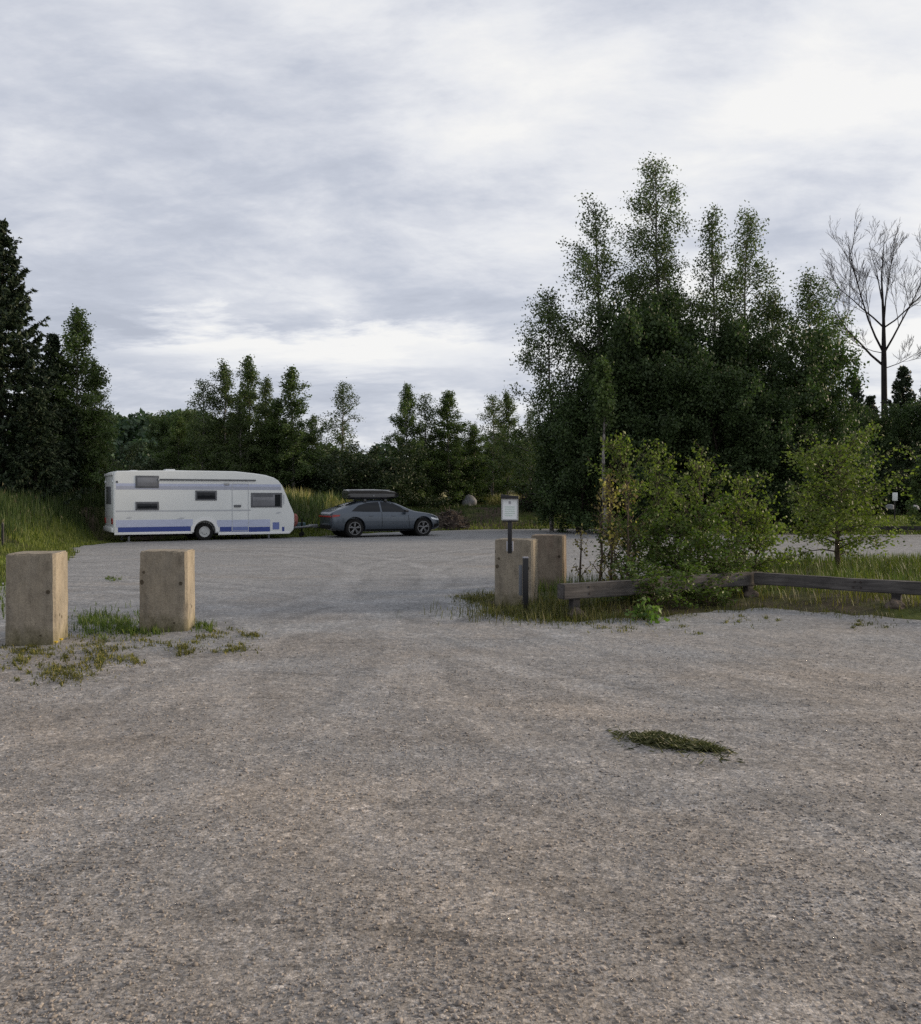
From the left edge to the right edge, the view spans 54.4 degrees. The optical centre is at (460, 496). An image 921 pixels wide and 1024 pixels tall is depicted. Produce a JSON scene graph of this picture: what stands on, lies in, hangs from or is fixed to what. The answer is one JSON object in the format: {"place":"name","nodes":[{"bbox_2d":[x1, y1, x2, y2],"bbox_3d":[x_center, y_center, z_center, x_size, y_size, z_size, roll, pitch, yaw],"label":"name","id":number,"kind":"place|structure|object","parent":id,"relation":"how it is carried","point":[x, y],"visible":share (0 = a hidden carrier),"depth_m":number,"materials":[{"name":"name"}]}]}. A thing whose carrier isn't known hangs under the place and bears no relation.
{"place":"outdoors","nodes":[
{"label":"outdoors","id":0,"kind":"place"},
{"bbox_2d":[0,486,132,548],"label":"tall grass","id":1,"kind":"structure","parent":0,"point":[12,506],"depth_m":30.54,"materials":[{"name":"plant"}]},
{"bbox_2d":[283,485,524,508],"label":"straw grass","id":2,"kind":"structure","parent":0,"point":[493,502],"depth_m":43.97,"materials":[{"name":"plant"}]},
{"bbox_2d":[0,489,920,621],"bbox_3d":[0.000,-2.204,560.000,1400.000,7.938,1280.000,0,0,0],"label":"ground","id":3,"kind":"structure","parent":0,"point":[863,607],"depth_m":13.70,"materials":[{"name":"green plant"}]},
{"bbox_2d":[5,550,67,645],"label":"concrete block","id":4,"kind":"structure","parent":3,"relation":"on","point":[36,602],"depth_m":9.56,"materials":[{"name":"concrete"}]},
{"bbox_2d":[0,387,81,508],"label":"spruce tree","id":5,"kind":"object","parent":3,"relation":"on","point":[35,420],"visible":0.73,"depth_m":31.73,"materials":[{"name":"green plant"}]},
{"bbox_2d":[0,217,87,498],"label":"spruce tree","id":6,"kind":"object","parent":3,"relation":"on","point":[22,376],"visible":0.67,"depth_m":32.74,"materials":[{"name":"green plant"}]},
{"bbox_2d":[32,332,96,496],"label":"spruce tree","id":7,"kind":"object","parent":3,"relation":"on","point":[53,341],"visible":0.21,"depth_m":35.56,"materials":[{"name":"green plant"}]},
{"bbox_2d":[45,303,125,494],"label":"birch tree","id":8,"kind":"object","parent":3,"relation":"on","point":[80,331],"visible":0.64,"depth_m":35.86,"materials":[{"name":"green plant"}]},
{"bbox_2d":[67,354,124,488],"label":"birch tree","id":9,"kind":"object","parent":3,"relation":"on","point":[103,397],"visible":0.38,"depth_m":36.70,"materials":[{"name":"green plant"}]},
{"bbox_2d":[96,437,152,489],"bbox_3d":[-15.421,-0.814,38.625,4.040,3.534,3.319,0,0,-34],"label":"willow bush","id":10,"kind":"object","parent":3,"relation":"on","point":[131,451],"visible":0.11,"depth_m":38.76,"materials":[{"name":"green plant"}]},
{"bbox_2d":[0,507,256,585],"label":"grass","id":11,"kind":"structure","parent":3,"relation":"on","point":[68,548],"depth_m":28.06,"materials":[{"name":"plant"}]},
{"bbox_2d":[70,408,215,470],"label":"wood","id":12,"kind":"object","parent":3,"relation":"on","point":[135,425],"visible":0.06,"depth_m":150.02,"materials":[{"name":"green plant"}]},
{"bbox_2d":[114,441,195,470],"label":"willow bush","id":13,"kind":"object","parent":3,"relation":"on","point":[149,463],"visible":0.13,"depth_m":54.69,"materials":[{"name":"green plant"}]},
{"bbox_2d":[144,410,184,461],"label":"dark tree","id":14,"kind":"object","parent":3,"relation":"on","point":[158,424],"visible":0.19,"depth_m":57.22,"materials":[{"name":"green plant"}]},
{"bbox_2d":[139,549,194,631],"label":"concrete block","id":15,"kind":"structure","parent":3,"relation":"on","point":[167,588],"depth_m":10.53,"materials":[{"name":"concrete"}]},
{"bbox_2d":[152,416,199,470],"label":"birch tree","id":16,"kind":"object","parent":3,"relation":"on","point":[177,443],"visible":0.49,"depth_m":51.70,"materials":[{"name":"green plant"}]},
{"bbox_2d":[164,406,214,469],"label":"dark tree","id":17,"kind":"object","parent":3,"relation":"on","point":[182,414],"visible":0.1,"depth_m":56.24,"materials":[{"name":"green plant"}]},
{"bbox_2d":[176,375,227,470],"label":"birch tree","id":18,"kind":"object","parent":3,"relation":"on","point":[208,425],"visible":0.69,"depth_m":49.62,"materials":[{"name":"green plant"}]},
{"bbox_2d":[103,469,317,541],"bbox_3d":[-9.107,0.296,33.803,7.884,2.607,2.550,0,0,-29],"label":"caravan","id":19,"kind":"object","parent":3,"relation":"on","point":[203,505],"visible":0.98,"depth_m":32.45,"materials":[{"name":"white metal"}]},
{"bbox_2d":[135,476,158,487],"bbox_3d":[-11.033,-0.523,31.583,0.794,0.433,0.036,0,0,-28],"label":"window","id":20,"kind":"structure","parent":19,"relation":"in","point":[140,481],"depth_m":31.55,"materials":[{"name":"grey glass"}]},
{"bbox_2d":[251,493,281,506],"bbox_3d":[-7.279,0.130,33.617,1.194,0.548,0.038,0,0,-29],"label":"window","id":21,"kind":"structure","parent":19,"relation":"in","point":[257,499],"depth_m":33.60,"materials":[{"name":"grey glass"}]},
{"bbox_2d":[182,358,251,472],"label":"birch tree","id":22,"kind":"object","parent":3,"relation":"on","point":[224,375],"visible":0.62,"depth_m":49.63,"materials":[{"name":"green plant"}]},
{"bbox_2d":[203,393,270,472],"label":"birch tree","id":23,"kind":"object","parent":3,"relation":"on","point":[238,447],"visible":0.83,"depth_m":48.22,"materials":[{"name":"green plant"}]},
{"bbox_2d":[223,354,269,473],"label":"birch tree","id":24,"kind":"object","parent":3,"relation":"on","point":[250,373],"visible":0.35,"depth_m":50.71,"materials":[{"name":"green plant"}]},
{"bbox_2d":[238,374,290,476],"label":"birch tree","id":25,"kind":"object","parent":3,"relation":"on","point":[265,389],"visible":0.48,"depth_m":49.28,"materials":[{"name":"green plant"}]},
{"bbox_2d":[245,397,310,492],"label":"birch tree","id":26,"kind":"object","parent":3,"relation":"on","point":[277,430],"visible":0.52,"depth_m":48.55,"materials":[{"name":"green plant"}]},
{"bbox_2d":[255,364,333,492],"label":"birch tree","id":27,"kind":"object","parent":3,"relation":"on","point":[297,409],"visible":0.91,"depth_m":48.31,"materials":[{"name":"green plant"}]},
{"bbox_2d":[294,413,328,491],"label":"birch tree","id":28,"kind":"object","parent":3,"relation":"on","point":[311,448],"visible":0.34,"depth_m":49.83,"materials":[{"name":"green plant"}]},
{"bbox_2d":[295,449,361,492],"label":"willow bush","id":29,"kind":"object","parent":3,"relation":"on","point":[318,484],"visible":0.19,"depth_m":48.88,"materials":[{"name":"green plant"}]},
{"bbox_2d":[313,377,365,471],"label":"birch tree","id":30,"kind":"object","parent":3,"relation":"on","point":[341,439],"visible":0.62,"depth_m":59.76,"materials":[{"name":"green plant"}]},
{"bbox_2d":[61,486,622,539],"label":"wild grass","id":31,"kind":"structure","parent":3,"relation":"on","point":[315,502],"depth_m":42.34,"materials":[{"name":"plant"}]},
{"bbox_2d":[308,441,407,506],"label":"willow bush","id":32,"kind":"object","parent":3,"relation":"on","point":[336,473],"visible":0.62,"depth_m":46.45,"materials":[{"name":"green plant"}]},
{"bbox_2d":[338,439,452,508],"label":"willow bush","id":33,"kind":"object","parent":3,"relation":"on","point":[412,477],"visible":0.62,"depth_m":47.16,"materials":[{"name":"green plant"}]},
{"bbox_2d":[381,381,436,507],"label":"birch tree","id":34,"kind":"object","parent":3,"relation":"on","point":[405,425],"visible":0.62,"depth_m":49.69,"materials":[{"name":"green plant"}]},
{"bbox_2d":[8,409,856,478],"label":"wood","id":35,"kind":"object","parent":3,"relation":"on","point":[382,445],"depth_m":110.92,"materials":[{"name":"green plant"}]},
{"bbox_2d":[411,393,454,505],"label":"birch tree","id":36,"kind":"object","parent":3,"relation":"on","point":[428,417],"visible":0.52,"depth_m":50.95,"materials":[{"name":"green plant"}]},
{"bbox_2d":[188,516,706,538],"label":"grass","id":37,"kind":"structure","parent":3,"relation":"on","point":[310,534],"depth_m":38.22,"materials":[{"name":"plant"}]},
{"bbox_2d":[414,389,489,505],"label":"birch tree","id":38,"kind":"object","parent":3,"relation":"on","point":[453,428],"visible":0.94,"depth_m":50.57,"materials":[{"name":"green plant"}]},
{"bbox_2d":[436,506,472,529],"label":"stump heap","id":39,"kind":"object","parent":3,"relation":"on","point":[450,519],"visible":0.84,"depth_m":43.17,"materials":[{"name":"brown wood"}]},
{"bbox_2d":[0,529,920,1023],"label":"gravel yard","id":40,"kind":"structure","parent":3,"relation":"on","point":[320,591],"depth_m":4.74,"materials":[{"name":"grey gravel"}]},
{"bbox_2d":[0,570,216,642],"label":"weeds","id":41,"kind":"object","parent":40,"relation":"on","point":[124,625],"visible":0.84,"depth_m":10.81,"materials":[{"name":"plant"}]},
{"bbox_2d":[317,499,438,537],"bbox_3d":[-3.365,0.858,36.106,4.999,1.509,2.180,0,0,-27],"label":"parked car","id":42,"kind":"object","parent":40,"relation":"on","point":[354,518],"visible":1,"depth_m":35.26,"materials":[{"name":"grey metal"}]},
{"bbox_2d":[342,489,398,498],"bbox_3d":[-3.572,-0.096,35.992,2.240,0.395,0.875,0,0,-27],"label":"roof box","id":43,"kind":"object","parent":42,"relation":"on","point":[365,494],"visible":0.99,"depth_m":35.54,"materials":[{"name":"grey plastic"}]},
{"bbox_2d":[0,592,896,689],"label":"weeds","id":44,"kind":"object","parent":40,"relation":"on","point":[58,669],"visible":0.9,"depth_m":9.13,"materials":[{"name":"green plant"}]},
{"bbox_2d":[623,597,669,623],"bbox_3d":[2.367,1.461,11.539,0.572,0.350,0.678,0,0,0],"label":"leafy weed","id":45,"kind":"object","parent":40,"relation":"on","point":[644,614],"visible":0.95,"depth_m":11.50,"materials":[{"name":"plant"}]},
{"bbox_2d":[605,726,742,763],"bbox_3d":[1.340,1.570,5.722,1.029,0.113,0.588,0,0,33],"label":"mown grass heap","id":46,"kind":"object","parent":40,"relation":"on","point":[661,739],"visible":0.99,"depth_m":5.69,"materials":[{"name":"plant"}]},
{"bbox_2d":[446,422,505,507],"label":"birch tree","id":47,"kind":"object","parent":3,"relation":"on","point":[473,449],"visible":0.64,"depth_m":51.80,"materials":[{"name":"green plant"}]},
{"bbox_2d":[477,391,516,497],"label":"birch tree","id":48,"kind":"object","parent":3,"relation":"on","point":[491,411],"visible":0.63,"depth_m":56.69,"materials":[{"name":"green plant"}]},
{"bbox_2d":[482,389,520,494],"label":"birch tree","id":49,"kind":"object","parent":3,"relation":"on","point":[510,408],"visible":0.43,"depth_m":57.75,"materials":[{"name":"green plant"}]},
{"bbox_2d":[495,538,537,606],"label":"concrete block","id":50,"kind":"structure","parent":3,"relation":"on","point":[507,564],"depth_m":12.93,"materials":[{"name":"concrete"}]},
{"bbox_2d":[501,494,518,553],"bbox_3d":[0.693,0.383,12.595,0.250,0.833,0.099,0,0,6],"label":"notice sign","id":51,"kind":"object","parent":50,"relation":"attached to","point":[509,509],"visible":1,"depth_m":12.59,"materials":[{"name":"black paint"}]},
{"bbox_2d":[504,409,539,494],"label":"birch tree","id":52,"kind":"object","parent":3,"relation":"on","point":[528,422],"visible":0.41,"depth_m":51.98,"materials":[{"name":"green plant"}]},
{"bbox_2d":[503,436,541,497],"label":"dark tree","id":53,"kind":"object","parent":3,"relation":"on","point":[506,484],"visible":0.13,"depth_m":54.86,"materials":[{"name":"green plant"}]},
{"bbox_2d":[519,557,528,611],"bbox_3d":[0.868,1.238,12.306,0.123,0.824,0.082,0,0,-8],"label":"black post","id":54,"kind":"object","parent":3,"relation":"on","point":[525,581],"visible":0.83,"depth_m":12.27,"materials":[{"name":"metal"}]},
{"bbox_2d":[475,281,592,530],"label":"birch tree","id":55,"kind":"object","parent":3,"relation":"on","point":[527,360],"visible":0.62,"depth_m":40.70,"materials":[{"name":"green plant"}]},
{"bbox_2d":[512,454,561,511],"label":"willow bush","id":56,"kind":"object","parent":3,"relation":"on","point":[524,500],"visible":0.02,"depth_m":47.64,"materials":[{"name":"green plant"}]},
{"bbox_2d":[531,534,566,590],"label":"concrete block","id":57,"kind":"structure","parent":3,"relation":"on","point":[552,565],"depth_m":15.25,"materials":[{"name":"concrete"}]},
{"bbox_2d":[571,524,590,580],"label":"sapling","id":58,"kind":"object","parent":3,"relation":"on","point":[581,550],"visible":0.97,"depth_m":14.79,"materials":[{"name":"green plant"}]},
{"bbox_2d":[522,192,647,530],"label":"birch tree","id":59,"kind":"object","parent":3,"relation":"on","point":[593,266],"visible":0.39,"depth_m":40.63,"materials":[{"name":"green plant"}]},
{"bbox_2d":[528,351,648,532],"bbox_3d":[5.373,-2.189,39.118,4.932,7.996,5.128,0,0,0],"label":"alder tree","id":60,"kind":"object","parent":3,"relation":"on","point":[569,476],"visible":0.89,"depth_m":38.30,"materials":[{"name":"green plant"}]},
{"bbox_2d":[533,326,649,529],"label":"alder tree","id":61,"kind":"object","parent":3,"relation":"on","point":[595,358],"visible":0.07,"depth_m":41.37,"materials":[{"name":"green plant"}]},
{"bbox_2d":[587,353,619,534],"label":"birch tree","id":62,"kind":"object","parent":3,"relation":"on","point":[602,385],"visible":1,"depth_m":35.76,"materials":[{"name":"green plant"}]},
{"bbox_2d":[586,479,620,580],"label":"sapling","id":63,"kind":"object","parent":3,"relation":"on","point":[601,543],"visible":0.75,"depth_m":13.89,"materials":[{"name":"green plant"}]},
{"bbox_2d":[595,470,624,580],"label":"sapling","id":64,"kind":"object","parent":3,"relation":"on","point":[614,534],"visible":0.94,"depth_m":13.66,"materials":[{"name":"green plant"}]},
{"bbox_2d":[587,266,649,351],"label":"birch tree","id":65,"kind":"object","parent":3,"relation":"on","point":[632,297],"visible":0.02,"depth_m":43.22,"materials":[{"name":"green plant"}]},
{"bbox_2d":[607,477,650,579],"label":"sapling","id":66,"kind":"object","parent":3,"relation":"on","point":[628,523],"visible":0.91,"depth_m":13.57,"materials":[{"name":"green plant"}]},
{"bbox_2d":[590,505,669,580],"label":"sapling","id":67,"kind":"object","parent":3,"relation":"on","point":[625,542],"visible":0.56,"depth_m":13.80,"materials":[{"name":"green plant"}]},
{"bbox_2d":[584,292,714,532],"bbox_3d":[8.110,-3.452,40.101,5.958,11.430,6.296,0,0,-30],"label":"alder tree","id":68,"kind":"object","parent":3,"relation":"on","point":[631,336],"visible":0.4,"depth_m":38.72,"materials":[{"name":"green plant"}]},
{"bbox_2d":[591,553,709,612],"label":"sapling","id":69,"kind":"object","parent":3,"relation":"on","point":[654,577],"visible":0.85,"depth_m":12.39,"materials":[{"name":"green plant"}]},
{"bbox_2d":[585,430,717,579],"bbox_3d":[3.053,0.226,14.625,1.939,2.654,1.503,0,0,-18],"label":"sapling","id":70,"kind":"object","parent":3,"relation":"on","point":[615,447],"visible":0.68,"depth_m":14.55,"materials":[{"name":"green plant"}]},
{"bbox_2d":[396,588,915,627],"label":"rough weeds","id":71,"kind":"object","parent":3,"relation":"on","point":[544,611],"visible":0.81,"depth_m":11.96,"materials":[{"name":"plant"}]},
{"bbox_2d":[557,571,758,617],"bbox_3d":[2.991,1.403,12.743,3.904,0.523,0.262,0,0,-32],"label":"timber rail","id":72,"kind":"object","parent":3,"relation":"on","point":[574,593],"visible":0.66,"depth_m":12.23,"materials":[{"name":"wood"}]},
{"bbox_2d":[618,438,709,572],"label":"sapling","id":73,"kind":"object","parent":3,"relation":"on","point":[658,467],"visible":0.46,"depth_m":14.87,"materials":[{"name":"green plant"}]},
{"bbox_2d":[600,350,731,529],"bbox_3d":[8.727,-2.055,38.936,6.002,8.302,5.680,0,0,-27],"label":"alder tree","id":74,"kind":"object","parent":3,"relation":"on","point":[670,423],"visible":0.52,"depth_m":37.83,"materials":[{"name":"green plant"}]},
{"bbox_2d":[608,151,740,496],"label":"birch tree","id":75,"kind":"object","parent":3,"relation":"on","point":[661,271],"visible":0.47,"depth_m":41.85,"materials":[{"name":"green plant"}]},
{"bbox_2d":[628,278,743,520],"bbox_3d":[9.996,-4.245,41.101,5.901,12.267,6.137,0,0,43],"label":"alder tree","id":76,"kind":"object","parent":3,"relation":"on","point":[688,340],"visible":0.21,"depth_m":39.90,"materials":[{"name":"green plant"}]},
{"bbox_2d":[627,493,745,575],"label":"sapling","id":77,"kind":"object","parent":3,"relation":"on","point":[659,536],"visible":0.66,"depth_m":13.93,"materials":[{"name":"green plant"}]},
{"bbox_2d":[641,517,734,594],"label":"sapling","id":78,"kind":"object","parent":3,"relation":"on","point":[673,561],"visible":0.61,"depth_m":13.60,"materials":[{"name":"green plant"}]},
{"bbox_2d":[637,439,759,574],"bbox_3d":[4.085,0.281,15.152,1.931,2.542,2.161,0,0,-43],"label":"sapling","id":79,"kind":"object","parent":3,"relation":"on","point":[694,465],"visible":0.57,"depth_m":15.12,"materials":[{"name":"green plant"}]},
{"bbox_2d":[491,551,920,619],"bbox_3d":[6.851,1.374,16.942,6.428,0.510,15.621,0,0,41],"label":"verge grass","id":80,"kind":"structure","parent":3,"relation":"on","point":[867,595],"depth_m":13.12,"materials":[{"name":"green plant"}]},
{"bbox_2d":[672,567,753,605],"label":"sapling","id":81,"kind":"object","parent":3,"relation":"on","point":[710,593],"visible":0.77,"depth_m":12.87,"materials":[{"name":"green plant"}]},
{"bbox_2d":[680,202,756,388],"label":"birch tree","id":82,"kind":"object","parent":3,"relation":"on","point":[712,257],"visible":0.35,"depth_m":42.65,"materials":[{"name":"green plant"}]},
{"bbox_2d":[662,357,786,532],"bbox_3d":[11.344,-2.095,38.251,4.806,7.792,4.998,0,0,-43],"label":"alder tree","id":83,"kind":"object","parent":3,"relation":"on","point":[731,415],"visible":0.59,"depth_m":37.59,"materials":[{"name":"green plant"}]},
{"bbox_2d":[689,531,767,591],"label":"sapling","id":84,"kind":"object","parent":3,"relation":"on","point":[723,558],"visible":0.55,"depth_m":13.59,"materials":[{"name":"green plant"}]},
{"bbox_2d":[689,470,800,587],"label":"sapling","id":85,"kind":"object","parent":3,"relation":"on","point":[741,528],"visible":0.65,"depth_m":14.80,"materials":[{"name":"green plant"}]},
{"bbox_2d":[701,308,793,525],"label":"alder tree","id":86,"kind":"object","parent":3,"relation":"on","point":[754,348],"visible":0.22,"depth_m":40.55,"materials":[{"name":"green plant"}]},
{"bbox_2d":[712,504,787,572],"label":"sapling","id":87,"kind":"object","parent":3,"relation":"on","point":[760,521],"visible":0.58,"depth_m":14.88,"materials":[{"name":"green plant"}]},
{"bbox_2d":[704,200,799,387],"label":"birch tree","id":88,"kind":"object","parent":3,"relation":"on","point":[749,223],"visible":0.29,"depth_m":43.60,"materials":[{"name":"green plant"}]},
{"bbox_2d":[748,285,803,525],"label":"birch tree","id":89,"kind":"object","parent":3,"relation":"on","point":[771,301],"visible":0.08,"depth_m":42.70,"materials":[{"name":"green plant"}]},
{"bbox_2d":[723,384,829,533],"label":"alder tree","id":90,"kind":"object","parent":3,"relation":"on","point":[785,438],"visible":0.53,"depth_m":37.54,"materials":[{"name":"green plant"}]},
{"bbox_2d":[698,512,920,534],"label":"lawn","id":91,"kind":"structure","parent":3,"relation":"on","point":[898,521],"depth_m":42.52,"materials":[{"name":"green plant"}]},
{"bbox_2d":[881,438,920,514],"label":"willow bush","id":92,"kind":"object","parent":91,"relation":"on","point":[909,464],"visible":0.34,"depth_m":59.56,"materials":[{"name":"green plant"}]},
{"bbox_2d":[756,315,870,530],"bbox_3d":[15.298,-2.993,39.756,6.051,9.627,5.819,0,0,-15],"label":"alder tree","id":93,"kind":"object","parent":3,"relation":"on","point":[811,369],"visible":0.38,"depth_m":38.78,"materials":[{"name":"green plant"}]},
{"bbox_2d":[772,262,884,510],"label":"birch tree","id":94,"kind":"object","parent":3,"relation":"on","point":[809,309],"visible":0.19,"depth_m":41.74,"materials":[{"name":"green plant"}]},
{"bbox_2d":[778,389,885,531],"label":"alder tree","id":95,"kind":"object","parent":3,"relation":"on","point":[837,427],"visible":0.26,"depth_m":38.46,"materials":[{"name":"green plant"}]},
{"bbox_2d":[754,572,920,608],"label":"timber rail","id":96,"kind":"object","parent":3,"relation":"on","point":[896,589],"visible":0.85,"depth_m":12.69,"materials":[{"name":"wood"}]},
{"bbox_2d":[768,421,920,568],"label":"sapling","id":97,"kind":"object","parent":3,"relation":"on","point":[832,514],"visible":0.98,"depth_m":18.32,"materials":[{"name":"green plant"}]},
{"bbox_2d":[811,210,920,415],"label":"bare tree","id":98,"kind":"object","parent":3,"relation":"on","point":[883,361],"visible":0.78,"depth_m":72.12,"materials":[{"name":"grey plant"}]},
{"bbox_2d":[848,405,903,501],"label":"dark tree","id":99,"kind":"object","parent":3,"relation":"on","point":[876,418],"visible":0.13,"depth_m":63.38,"materials":[{"name":"green plant"}]},
{"bbox_2d":[858,452,920,515],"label":"willow bush","id":100,"kind":"object","parent":3,"relation":"on","point":[898,508],"visible":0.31,"depth_m":60.05,"materials":[{"name":"green plant"}]},
{"bbox_2d":[863,399,920,512],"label":"dark tree","id":101,"kind":"object","parent":3,"relation":"on","point":[894,436],"visible":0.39,"depth_m":62.07,"materials":[{"name":"green plant"}]},
{"bbox_2d":[885,365,919,510],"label":"spruce tree","id":102,"kind":"object","parent":3,"relation":"on","point":[902,386],"visible":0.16,"depth_m":66.75,"materials":[{"name":"green plant"}]},
{"bbox_2d":[897,396,920,463],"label":"dark tree","id":103,"kind":"object","parent":3,"relation":"on","point":[914,414],"visible":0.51,"depth_m":61.67,"materials":[{"name":"green plant"}]},
{"bbox_2d":[901,455,920,529],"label":"birch tree","id":104,"kind":"object","parent":3,"relation":"on","point":[915,485],"visible":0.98,"depth_m":35.98,"materials":[{"name":"green plant"}]},
{"bbox_2d":[0,0,920,456],"label":"sky","id":105,"kind":"structure","parent":0,"point":[374,194],"materials":[{"name":"grey"}]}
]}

